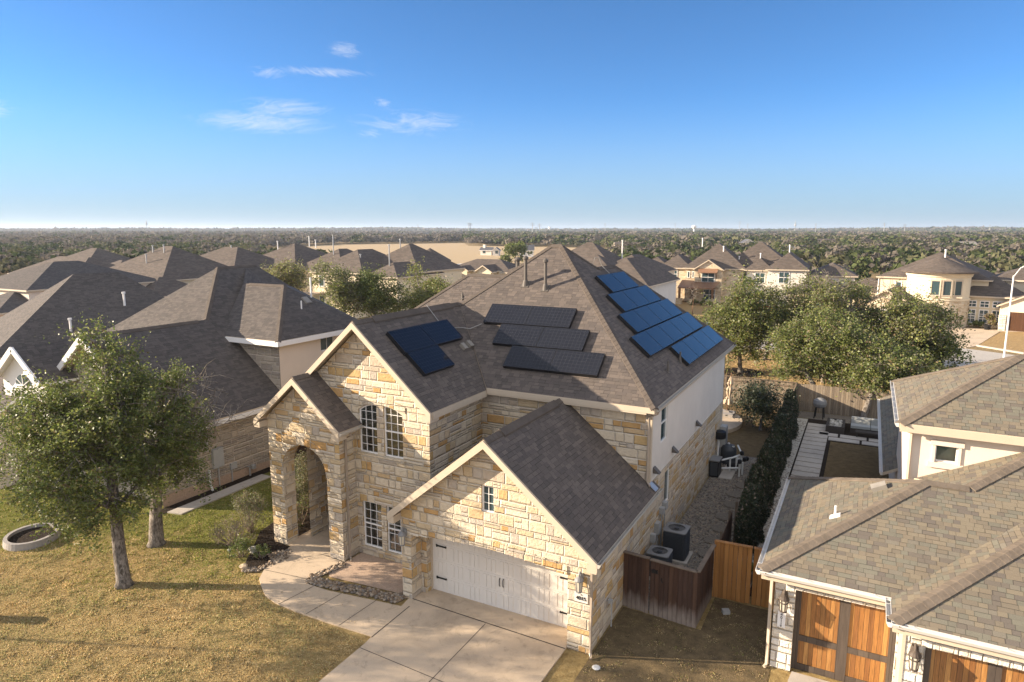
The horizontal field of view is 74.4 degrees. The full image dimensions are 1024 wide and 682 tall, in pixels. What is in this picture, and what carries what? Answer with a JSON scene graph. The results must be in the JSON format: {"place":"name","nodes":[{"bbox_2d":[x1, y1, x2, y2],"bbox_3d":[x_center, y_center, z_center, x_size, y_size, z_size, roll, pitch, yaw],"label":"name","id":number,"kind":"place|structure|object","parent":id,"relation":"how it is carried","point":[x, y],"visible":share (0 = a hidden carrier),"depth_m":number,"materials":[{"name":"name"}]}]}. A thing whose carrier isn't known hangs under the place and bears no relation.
{"place":"outdoors","nodes":[
{"label":"outdoors","id":0,"kind":"place"},
{"bbox_2d":[0,261,154,316],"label":"brown roof house","id":1,"kind":"structure","parent":0,"point":[19,288],"depth_m":80.86,"materials":[{"name":"beige paint"}]},
{"bbox_2d":[0,272,163,391],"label":"brown roof house","id":2,"kind":"structure","parent":0,"point":[117,297],"depth_m":54.16,"materials":[{"name":"beige paint"}]},
{"bbox_2d":[69,248,131,264],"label":"brown roof house","id":3,"kind":"structure","parent":0,"point":[105,256],"depth_m":150.44,"materials":[{"name":"beige paint"}]},
{"bbox_2d":[200,245,266,270],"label":"brown roof house","id":4,"kind":"structure","parent":0,"point":[232,256],"depth_m":112.22,"materials":[{"name":"beige paint"}]},
{"bbox_2d":[288,528,329,555],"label":"porch floor","id":5,"kind":"structure","parent":0,"point":[319,543],"depth_m":26.13,"materials":[{"name":"concrete"}]},
{"bbox_2d":[278,243,574,263],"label":"field","id":6,"kind":"structure","parent":0,"point":[458,253],"depth_m":441.88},
{"bbox_2d":[498,240,532,263],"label":"oak tree","id":7,"kind":"object","parent":6,"relation":"on","point":[514,249],"visible":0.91,"depth_m":239.49,"materials":[{"name":"green plant"}]},
{"bbox_2d":[319,589,566,681],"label":"driveway","id":8,"kind":"structure","parent":0,"point":[426,639],"depth_m":19.63,"materials":[{"name":"concrete"}]},
{"bbox_2d":[268,553,564,681],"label":"paving joints","id":9,"kind":"object","parent":8,"relation":"on","point":[432,605],"visible":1,"depth_m":20.64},
{"bbox_2d":[459,259,515,276],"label":"brown roof house","id":10,"kind":"structure","parent":0,"point":[489,266],"depth_m":112.87,"materials":[{"name":"beige paint"}]},
{"bbox_2d":[0,240,1018,681],"bbox_3d":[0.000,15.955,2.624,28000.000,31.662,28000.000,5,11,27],"label":"ground","id":11,"kind":"structure","parent":0,"point":[570,664],"depth_m":21.07,"materials":[{"name":"plant"}]},
{"bbox_2d":[2,523,60,551],"bbox_3d":[-18.854,7.669,26.515,1.983,0.260,1.976,5,11,27],"label":"planter ring","id":12,"kind":"object","parent":11,"relation":"on","point":[18,539],"visible":0.8,"depth_m":26.30,"materials":[{"name":"concrete"}]},
{"bbox_2d":[7,256,114,273],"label":"brown roof house","id":13,"kind":"structure","parent":11,"relation":"on","point":[87,260],"depth_m":131.51,"materials":[{"name":"beige paint"}]},
{"bbox_2d":[0,308,210,589],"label":"oak tree","id":14,"kind":"object","parent":11,"relation":"on","point":[112,430],"visible":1,"depth_m":22.07,"materials":[{"name":"green plant"}]},
{"bbox_2d":[109,244,226,296],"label":"brown roof house","id":15,"kind":"structure","parent":11,"relation":"on","point":[170,269],"depth_m":95.99,"materials":[{"name":"beige paint"}]},
{"bbox_2d":[0,265,356,507],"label":"stone house","id":16,"kind":"structure","parent":11,"relation":"on","point":[259,337],"depth_m":34.51,"materials":[{"name":"grey stone"}]},
{"bbox_2d":[0,471,363,681],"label":"grass","id":17,"kind":"structure","parent":11,"relation":"on","point":[77,571],"depth_m":21.73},
{"bbox_2d":[125,358,254,547],"bbox_3d":[-12.574,4.247,25.018,6.602,7.630,3.642,5,11,27],"label":"oak tree","id":18,"kind":"object","parent":11,"relation":"on","point":[177,376],"visible":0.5,"depth_m":24.52,"materials":[{"name":"green plant"}]},
{"bbox_2d":[162,467,269,513],"bbox_3d":[-13.593,6.898,31.883,0.550,0.001,7.000,5,11,27],"label":"planting bed","id":19,"kind":"object","parent":11,"relation":"on","point":[210,492],"visible":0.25,"depth_m":31.34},
{"bbox_2d":[167,474,270,514],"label":"stepping walk","id":20,"kind":"structure","parent":11,"relation":"on","point":[188,507],"depth_m":30.79,"materials":[{"name":"grey concrete"}]},
{"bbox_2d":[208,512,256,549],"bbox_3d":[-10.717,7.222,25.953,1.767,1.356,1.766,-6,11,-34],"label":"shrub","id":21,"kind":"object","parent":11,"relation":"on","point":[232,527],"visible":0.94,"depth_m":25.93,"materials":[{"name":"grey plant"}]},
{"bbox_2d":[227,536,258,559],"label":"shrub","id":22,"kind":"object","parent":11,"relation":"on","point":[241,545],"visible":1,"depth_m":25.00,"materials":[{"name":"green plant"}]},
{"bbox_2d":[228,486,271,532],"bbox_3d":[-10.422,6.702,27.081,1.669,2.014,1.845,2,10,15],"label":"shrub","id":23,"kind":"object","parent":11,"relation":"on","point":[240,504],"visible":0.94,"depth_m":26.82,"materials":[{"name":"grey plant"}]},
{"bbox_2d":[246,504,310,570],"bbox_3d":[-8.678,7.602,27.540,3.050,0.001,7.000,5,11,27],"label":"planting bed","id":24,"kind":"object","parent":11,"relation":"on","point":[266,535],"visible":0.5,"depth_m":26.20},
{"bbox_2d":[241,549,291,572],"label":"river rocks","id":25,"kind":"object","parent":24,"relation":"on","point":[276,555],"visible":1,"depth_m":24.73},
{"bbox_2d":[294,448,309,512],"bbox_3d":[-8.903,5.985,28.825,2.803,2.865,2.295,1,9,4],"label":"shrub","id":26,"kind":"object","parent":24,"relation":"on","point":[301,490],"visible":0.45,"depth_m":28.33,"materials":[{"name":"green plant"}]},
{"bbox_2d":[261,252,312,293],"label":"oak tree","id":27,"kind":"object","parent":11,"relation":"on","point":[286,273],"visible":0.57,"depth_m":83.87,"materials":[{"name":"green plant"}]},
{"bbox_2d":[263,235,352,295],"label":"brown roof house","id":28,"kind":"structure","parent":11,"relation":"on","point":[308,255],"depth_m":113.81,"materials":[{"name":"beige paint"}]},
{"bbox_2d":[259,545,400,636],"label":"front walk","id":29,"kind":"structure","parent":11,"relation":"on","point":[302,563],"depth_m":22.19,"materials":[{"name":"concrete"}]},
{"bbox_2d":[300,256,376,317],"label":"oak tree","id":30,"kind":"object","parent":11,"relation":"on","point":[341,298],"visible":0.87,"depth_m":70.63,"materials":[{"name":"green plant"}]},
{"bbox_2d":[305,561,407,602],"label":"river rocks","id":31,"kind":"object","parent":11,"relation":"on","point":[318,580],"visible":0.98,"depth_m":22.82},
{"bbox_2d":[329,552,402,592],"bbox_3d":[-4.722,8.213,23.825,3.360,0.001,1.930,5,11,27],"label":"granite bed","id":32,"kind":"object","parent":11,"relation":"on","point":[371,570],"visible":0.75,"depth_m":23.84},
{"bbox_2d":[348,262,407,317],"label":"oak tree","id":33,"kind":"object","parent":11,"relation":"on","point":[369,283],"visible":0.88,"depth_m":71.19,"materials":[{"name":"green plant"}]},
{"bbox_2d":[304,239,464,317],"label":"brown roof house","id":34,"kind":"structure","parent":11,"relation":"on","point":[397,261],"depth_m":102.58,"materials":[{"name":"beige paint"}]},
{"bbox_2d":[380,256,454,312],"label":"oak tree","id":35,"kind":"object","parent":11,"relation":"on","point":[427,290],"visible":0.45,"depth_m":72.64,"materials":[{"name":"green plant"}]},
{"bbox_2d":[253,244,735,659],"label":"stone house","id":36,"kind":"structure","parent":11,"relation":"on","point":[477,472],"depth_m":23.98,"materials":[{"name":"stone"}]},
{"bbox_2d":[360,404,397,455],"bbox_3d":[-5.002,3.098,24.760,1.430,2.450,0.732,5,11,27],"label":"window","id":37,"kind":"structure","parent":36,"relation":"in","point":[368,417],"depth_m":24.72,"materials":[{"name":"white paint"}]},
{"bbox_2d":[364,501,400,551],"bbox_3d":[-4.958,6.743,25.335,1.470,2.370,0.732,5,11,27],"label":"window","id":38,"kind":"structure","parent":36,"relation":"in","point":[372,511],"depth_m":25.39,"materials":[{"name":"white paint"}]},
{"bbox_2d":[384,406,402,458],"bbox_3d":[-3.998,3.184,24.237,1.440,2.450,0.732,5,11,27],"label":"window","id":39,"kind":"structure","parent":36,"relation":"in","point":[399,426],"depth_m":24.10,"materials":[{"name":"white paint"}]},
{"bbox_2d":[386,325,435,354],"bbox_3d":[-3.690,-0.053,24.831,0.878,0.801,1.920,5,11,27],"label":"solar panel","id":40,"kind":"object","parent":36,"relation":"on","point":[408,339],"visible":0.94,"depth_m":24.66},
{"bbox_2d":[405,345,454,376],"bbox_3d":[-2.968,0.691,24.624,0.878,0.801,1.920,5,11,27],"label":"solar panel","id":41,"kind":"object","parent":36,"relation":"on","point":[426,361],"visible":1,"depth_m":24.45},
{"bbox_2d":[420,319,462,345],"bbox_3d":[-2.790,-0.330,26.515,0.878,0.801,1.920,5,11,27],"label":"solar panel","id":42,"kind":"object","parent":36,"relation":"on","point":[442,332],"visible":0.79,"depth_m":26.44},
{"bbox_2d":[482,485,493,512],"bbox_3d":[-0.690,4.727,20.279,0.430,0.850,0.064,5,11,27],"label":"window","id":43,"kind":"structure","parent":36,"relation":"in","point":[487,491],"depth_m":20.30,"materials":[{"name":"white paint"}]},
{"bbox_2d":[433,538,567,627],"bbox_3d":[-0.416,7.449,21.443,5.055,2.300,0.134,5,11,27],"label":"garage door","id":44,"kind":"structure","parent":36,"relation":"in","point":[479,574],"depth_m":21.43,"materials":[{"name":"white metal"}]},
{"bbox_2d":[483,303,532,324],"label":"solar panel","id":45,"kind":"object","parent":36,"relation":"on","point":[498,314],"visible":1,"depth_m":27.86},
{"bbox_2d":[492,324,543,346],"bbox_3d":[0.257,-0.202,26.905,1.920,0.785,0.892,5,11,27],"label":"solar panel","id":46,"kind":"object","parent":36,"relation":"on","point":[509,335],"visible":1,"depth_m":26.84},
{"bbox_2d":[503,345,556,372],"bbox_3d":[0.693,0.678,25.867,1.920,0.785,0.892,5,11,27],"label":"solar panel","id":47,"kind":"object","parent":36,"relation":"on","point":[536,359],"visible":1,"depth_m":25.78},
{"bbox_2d":[525,306,577,328],"bbox_3d":[1.563,-0.933,27.037,1.920,0.785,0.892,5,11,27],"label":"solar panel","id":48,"kind":"object","parent":36,"relation":"on","point":[556,317],"visible":1,"depth_m":26.95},
{"bbox_2d":[535,327,590,351],"bbox_3d":[1.964,-0.056,26.017,1.920,0.785,0.892,5,11,27],"label":"solar panel","id":49,"kind":"object","parent":36,"relation":"on","point":[563,338],"visible":1,"depth_m":25.93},
{"bbox_2d":[548,349,605,377],"bbox_3d":[2.400,0.824,24.979,1.920,0.785,0.892,5,11,27],"label":"solar panel","id":50,"kind":"object","parent":36,"relation":"on","point":[577,363],"visible":1,"depth_m":24.88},
{"bbox_2d":[595,273,626,293],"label":"solar panel","id":51,"kind":"object","parent":36,"relation":"on","point":[610,283],"visible":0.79,"depth_m":29.68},
{"bbox_2d":[606,291,637,312],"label":"solar panel","id":52,"kind":"object","parent":36,"relation":"on","point":[622,302],"visible":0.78,"depth_m":28.70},
{"bbox_2d":[617,310,650,334],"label":"solar panel","id":53,"kind":"object","parent":36,"relation":"on","point":[634,322],"visible":1,"depth_m":27.64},
{"bbox_2d":[622,288,649,307],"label":"solar panel","id":54,"kind":"object","parent":36,"relation":"on","point":[637,298],"visible":0.66,"depth_m":30.50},
{"bbox_2d":[629,331,662,357],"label":"solar panel","id":55,"kind":"object","parent":36,"relation":"on","point":[646,344],"visible":1,"depth_m":26.51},
{"bbox_2d":[634,306,662,328],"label":"solar panel","id":56,"kind":"object","parent":36,"relation":"on","point":[648,316],"visible":0.88,"depth_m":29.43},
{"bbox_2d":[645,325,674,349],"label":"solar panel","id":57,"kind":"object","parent":36,"relation":"on","point":[660,336],"visible":0.89,"depth_m":28.31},
{"bbox_2d":[658,320,684,343],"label":"solar panel","id":58,"kind":"object","parent":36,"relation":"on","point":[671,330],"visible":0.82,"depth_m":29.91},
{"bbox_2d":[669,340,698,365],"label":"solar panel","id":59,"kind":"object","parent":36,"relation":"on","point":[689,356],"visible":1,"depth_m":28.64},
{"bbox_2d":[0,238,1023,280],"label":"woods","id":60,"kind":"object","parent":11,"relation":"on","point":[860,256],"visible":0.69,"depth_m":228.32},
{"bbox_2d":[0,232,1023,246],"bbox_3d":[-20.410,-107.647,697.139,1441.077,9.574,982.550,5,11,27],"label":"woods","id":61,"kind":"object","parent":11,"relation":"on","point":[563,238],"visible":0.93,"depth_m":538.11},
{"bbox_2d":[0,229,1023,234],"bbox_3d":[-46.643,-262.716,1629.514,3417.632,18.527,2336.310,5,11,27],"label":"woods","id":62,"kind":"object","parent":11,"relation":"on","point":[880,231],"visible":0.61,"depth_m":1313.88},
{"bbox_2d":[0,225,1023,230],"bbox_3d":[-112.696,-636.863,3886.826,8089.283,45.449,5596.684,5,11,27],"label":"woods","id":63,"kind":"object","parent":11,"relation":"on","point":[955,228],"visible":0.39,"depth_m":2574.40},
{"bbox_2d":[571,240,676,274],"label":"brown roof house","id":64,"kind":"structure","parent":11,"relation":"on","point":[589,248],"depth_m":107.84,"materials":[{"name":"paint"}]},
{"bbox_2d":[578,254,679,303],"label":"brown roof house","id":65,"kind":"structure","parent":11,"relation":"on","point":[654,277],"depth_m":82.10,"materials":[{"name":"paint"}]},
{"bbox_2d":[623,550,650,612],"bbox_3d":[3.939,7.668,21.457,0.863,1.900,0.140,6,11,32],"label":"board fence","id":66,"kind":"object","parent":11,"relation":"on","point":[635,574],"visible":1,"depth_m":21.44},
{"bbox_2d":[574,597,772,681],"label":"dirt","id":67,"kind":"structure","parent":11,"relation":"on","point":[720,662],"depth_m":19.55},
{"bbox_2d":[582,599,771,681],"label":"weeds","id":68,"kind":"object","parent":67,"relation":"on","point":[689,648],"visible":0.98,"depth_m":19.59,"materials":[{"name":"brown plant"}]},
{"bbox_2d":[649,558,697,627],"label":"fence gate","id":69,"kind":"structure","parent":11,"relation":"on","point":[677,587],"depth_m":20.80,"materials":[{"name":"brown wood"}]},
{"bbox_2d":[653,238,746,305],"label":"brown roof house","id":70,"kind":"structure","parent":11,"relation":"on","point":[708,272],"depth_m":112.05,"materials":[{"name":"white paint"}]},
{"bbox_2d":[695,544,715,627],"bbox_3d":[6.094,7.704,21.302,0.140,1.882,2.061,5,11,29],"label":"board fence","id":71,"kind":"object","parent":11,"relation":"on","point":[704,581],"visible":1,"depth_m":21.20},
{"bbox_2d":[712,539,752,603],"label":"fence gate","id":72,"kind":"structure","parent":11,"relation":"on","point":[738,552],"depth_m":21.99,"materials":[{"name":"orange wood"}]},
{"bbox_2d":[723,375,796,405],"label":"board fence","id":73,"kind":"object","parent":11,"relation":"on","point":[743,379],"visible":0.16,"depth_m":46.81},
{"bbox_2d":[751,546,774,609],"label":"fence gate","id":74,"kind":"structure","parent":11,"relation":"on","point":[759,586],"depth_m":21.67,"materials":[{"name":"orange wood"}]},
{"bbox_2d":[724,369,811,432],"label":"oak tree","id":75,"kind":"object","parent":11,"relation":"on","point":[761,400],"visible":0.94,"depth_m":40.18,"materials":[{"name":"green plant"}]},
{"bbox_2d":[731,420,806,590],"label":"pebbles","id":76,"kind":"object","parent":11,"relation":"on","point":[787,473],"visible":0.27,"depth_m":33.18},
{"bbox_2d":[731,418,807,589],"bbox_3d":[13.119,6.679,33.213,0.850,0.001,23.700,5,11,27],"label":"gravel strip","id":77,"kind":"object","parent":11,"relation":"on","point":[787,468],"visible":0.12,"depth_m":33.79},
{"bbox_2d":[733,489,760,555],"bbox_3d":[8.817,6.757,25.300,0.978,2.455,1.124,5,11,27],"label":"columnar shrub","id":78,"kind":"object","parent":77,"relation":"on","point":[745,524],"visible":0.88,"depth_m":25.00,"materials":[{"name":"green plant"}]},
{"bbox_2d":[743,464,767,522],"bbox_3d":[9.871,6.300,27.395,1.124,2.676,0.978,-6,11,-31],"label":"columnar shrub","id":79,"kind":"object","parent":77,"relation":"on","point":[757,473],"visible":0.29,"depth_m":27.12,"materials":[{"name":"green plant"}]},
{"bbox_2d":[743,482,768,542],"bbox_3d":[9.393,6.652,26.337,1.124,2.325,0.978,9,13,43],"label":"columnar shrub","id":80,"kind":"object","parent":77,"relation":"on","point":[757,488],"visible":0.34,"depth_m":26.04,"materials":[{"name":"green plant"}]},
{"bbox_2d":[755,448,778,508],"bbox_3d":[11.120,5.964,29.527,1.124,2.649,0.978,0,9,0],"label":"columnar shrub","id":81,"kind":"object","parent":77,"relation":"on","point":[766,457],"visible":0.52,"depth_m":29.26,"materials":[{"name":"green plant"}]},
{"bbox_2d":[768,427,785,477],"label":"columnar shrub","id":82,"kind":"object","parent":77,"relation":"on","point":[777,433],"visible":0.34,"depth_m":32.44,"materials":[{"name":"green plant"}]},
{"bbox_2d":[771,413,790,463],"bbox_3d":[13.866,5.063,34.895,1.121,2.686,1.001,-2,10,-12],"label":"columnar shrub","id":83,"kind":"object","parent":77,"relation":"on","point":[780,420],"visible":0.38,"depth_m":34.62,"materials":[{"name":"green plant"}]},
{"bbox_2d":[750,418,878,603],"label":"black gravel","id":84,"kind":"structure","parent":11,"relation":"on","point":[826,451],"depth_m":38.76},
{"bbox_2d":[825,418,844,433],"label":"armchair","id":85,"kind":"object","parent":84,"relation":"on","point":[835,425],"visible":1,"depth_m":40.52,"materials":[{"name":"fabric"}]},
{"bbox_2d":[850,416,877,435],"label":"outdoor sofa","id":86,"kind":"object","parent":84,"relation":"on","point":[864,424],"visible":0.67,"depth_m":40.33,"materials":[{"name":"fabric"}]},
{"bbox_2d":[798,411,851,423],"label":"dirt","id":87,"kind":"structure","parent":11,"relation":"on","point":[809,415],"depth_m":43.94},
{"bbox_2d":[796,383,890,418],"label":"board fence","id":88,"kind":"object","parent":11,"relation":"on","point":[833,401],"visible":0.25,"depth_m":44.28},
{"bbox_2d":[824,442,888,478],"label":"yard turf","id":89,"kind":"structure","parent":11,"relation":"on","point":[844,460],"depth_m":35.22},
{"bbox_2d":[803,297,969,417],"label":"oak tree","id":90,"kind":"object","parent":11,"relation":"on","point":[879,370],"visible":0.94,"depth_m":43.11,"materials":[{"name":"green plant"}]},
{"bbox_2d":[865,249,1023,331],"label":"round tower house","id":91,"kind":"structure","parent":11,"relation":"on","point":[979,293],"depth_m":83.91,"materials":[{"name":"beige paint"}]},
{"bbox_2d":[1008,312,1023,331],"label":"garage door","id":92,"kind":"structure","parent":91,"relation":"in","point":[1016,321],"depth_m":80.65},
{"bbox_2d":[0,0,1023,228],"label":"sky","id":93,"kind":"structure","parent":0,"point":[227,114],"materials":[{"name":"blue"}]},
{"bbox_2d":[638,457,756,613],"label":"gravel","id":94,"kind":"structure","parent":0,"point":[700,502],"depth_m":29.16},
{"bbox_2d":[662,522,692,566],"bbox_3d":[6.074,7.444,24.959,1.060,1.170,1.060,5,11,27],"label":"air conditioner","id":95,"kind":"object","parent":94,"relation":"on","point":[676,537],"visible":0.96,"depth_m":24.61,"materials":[{"name":"grey metal"}]},
{"bbox_2d":[718,445,748,480],"bbox_3d":[11.381,5.983,34.142,1.184,1.072,3.500,5,11,27],"label":"pool pump","id":96,"kind":"object","parent":94,"relation":"on","point":[730,468],"visible":0.99,"depth_m":33.52,"materials":[{"name":"grey plastic"}]},
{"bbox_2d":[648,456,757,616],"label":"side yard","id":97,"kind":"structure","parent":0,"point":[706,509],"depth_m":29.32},
{"bbox_2d":[646,545,672,579],"bbox_3d":[5.154,7.776,23.615,0.990,0.950,0.960,5,11,27],"label":"air conditioner","id":98,"kind":"object","parent":97,"relation":"on","point":[661,553],"visible":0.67,"depth_m":23.41,"materials":[{"name":"grey metal"}]},
{"bbox_2d":[675,302,730,320],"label":"neighbour lawn","id":99,"kind":"structure","parent":0,"point":[697,308],"depth_m":104.14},
{"bbox_2d":[723,404,777,457],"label":"back lawn","id":100,"kind":"structure","parent":0,"point":[748,439],"depth_m":39.70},
{"bbox_2d":[736,241,857,305],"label":"brown roof house","id":101,"kind":"structure","parent":0,"point":[759,257],"depth_m":107.99,"materials":[{"name":"paint"}]},
{"bbox_2d":[725,351,919,417],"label":"street lawn","id":102,"kind":"structure","parent":0,"point":[762,368],"depth_m":58.33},
{"bbox_2d":[725,368,762,376],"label":"mulch ring","id":103,"kind":"object","parent":102,"relation":"on","point":[747,373],"visible":0.66,"depth_m":57.41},
{"bbox_2d":[690,262,797,372],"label":"oak tree","id":104,"kind":"object","parent":103,"relation":"on","point":[738,324],"visible":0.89,"depth_m":55.21,"materials":[{"name":"green plant"}]},
{"bbox_2d":[759,268,850,374],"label":"oak tree","id":105,"kind":"object","parent":102,"relation":"on","point":[790,306],"visible":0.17,"depth_m":54.36,"materials":[{"name":"green plant"}]},
{"bbox_2d":[753,295,888,393],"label":"oak tree","id":106,"kind":"object","parent":102,"relation":"on","point":[805,336],"visible":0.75,"depth_m":46.65,"materials":[{"name":"green plant"}]},
{"bbox_2d":[788,264,914,351],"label":"oak tree","id":107,"kind":"object","parent":102,"relation":"on","point":[854,292],"visible":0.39,"depth_m":52.54,"materials":[{"name":"green plant"}]},
{"bbox_2d":[856,280,975,376],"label":"oak tree","id":108,"kind":"object","parent":102,"relation":"on","point":[923,321],"visible":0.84,"depth_m":50.54,"materials":[{"name":"green plant"}]},
{"bbox_2d":[877,320,976,373],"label":"oak tree","id":109,"kind":"object","parent":102,"relation":"on","point":[953,345],"visible":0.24,"depth_m":53.18,"materials":[{"name":"green plant"}]},
{"bbox_2d":[787,275,879,307],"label":"brown roof house","id":110,"kind":"structure","parent":0,"point":[873,283],"depth_m":97.07,"materials":[{"name":"beige paint"}]},
{"bbox_2d":[706,322,1012,366],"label":"road","id":111,"kind":"structure","parent":0,"point":[981,356],"depth_m":64.73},
{"bbox_2d":[755,354,1023,681],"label":"stone house","id":112,"kind":"structure","parent":0,"point":[917,556],"depth_m":18.25,"materials":[{"name":"white stone"}]},
{"bbox_2d":[791,590,895,681],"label":"garage door","id":113,"kind":"structure","parent":112,"relation":"in","point":[840,640],"depth_m":18.02,"materials":[{"name":"brown wood"}]},
{"bbox_2d":[922,648,1023,681],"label":"garage door","id":114,"kind":"structure","parent":112,"relation":"in","point":[939,666],"depth_m":15.77,"materials":[{"name":"brown wood"}]},
{"bbox_2d":[943,328,1020,347],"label":"neighbour driveway","id":115,"kind":"structure","parent":0,"point":[978,336],"depth_m":78.23,"materials":[{"name":"concrete"}]},
{"bbox_2d":[980,332,1023,351],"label":"lawn","id":116,"kind":"structure","parent":0,"point":[1015,341],"depth_m":73.07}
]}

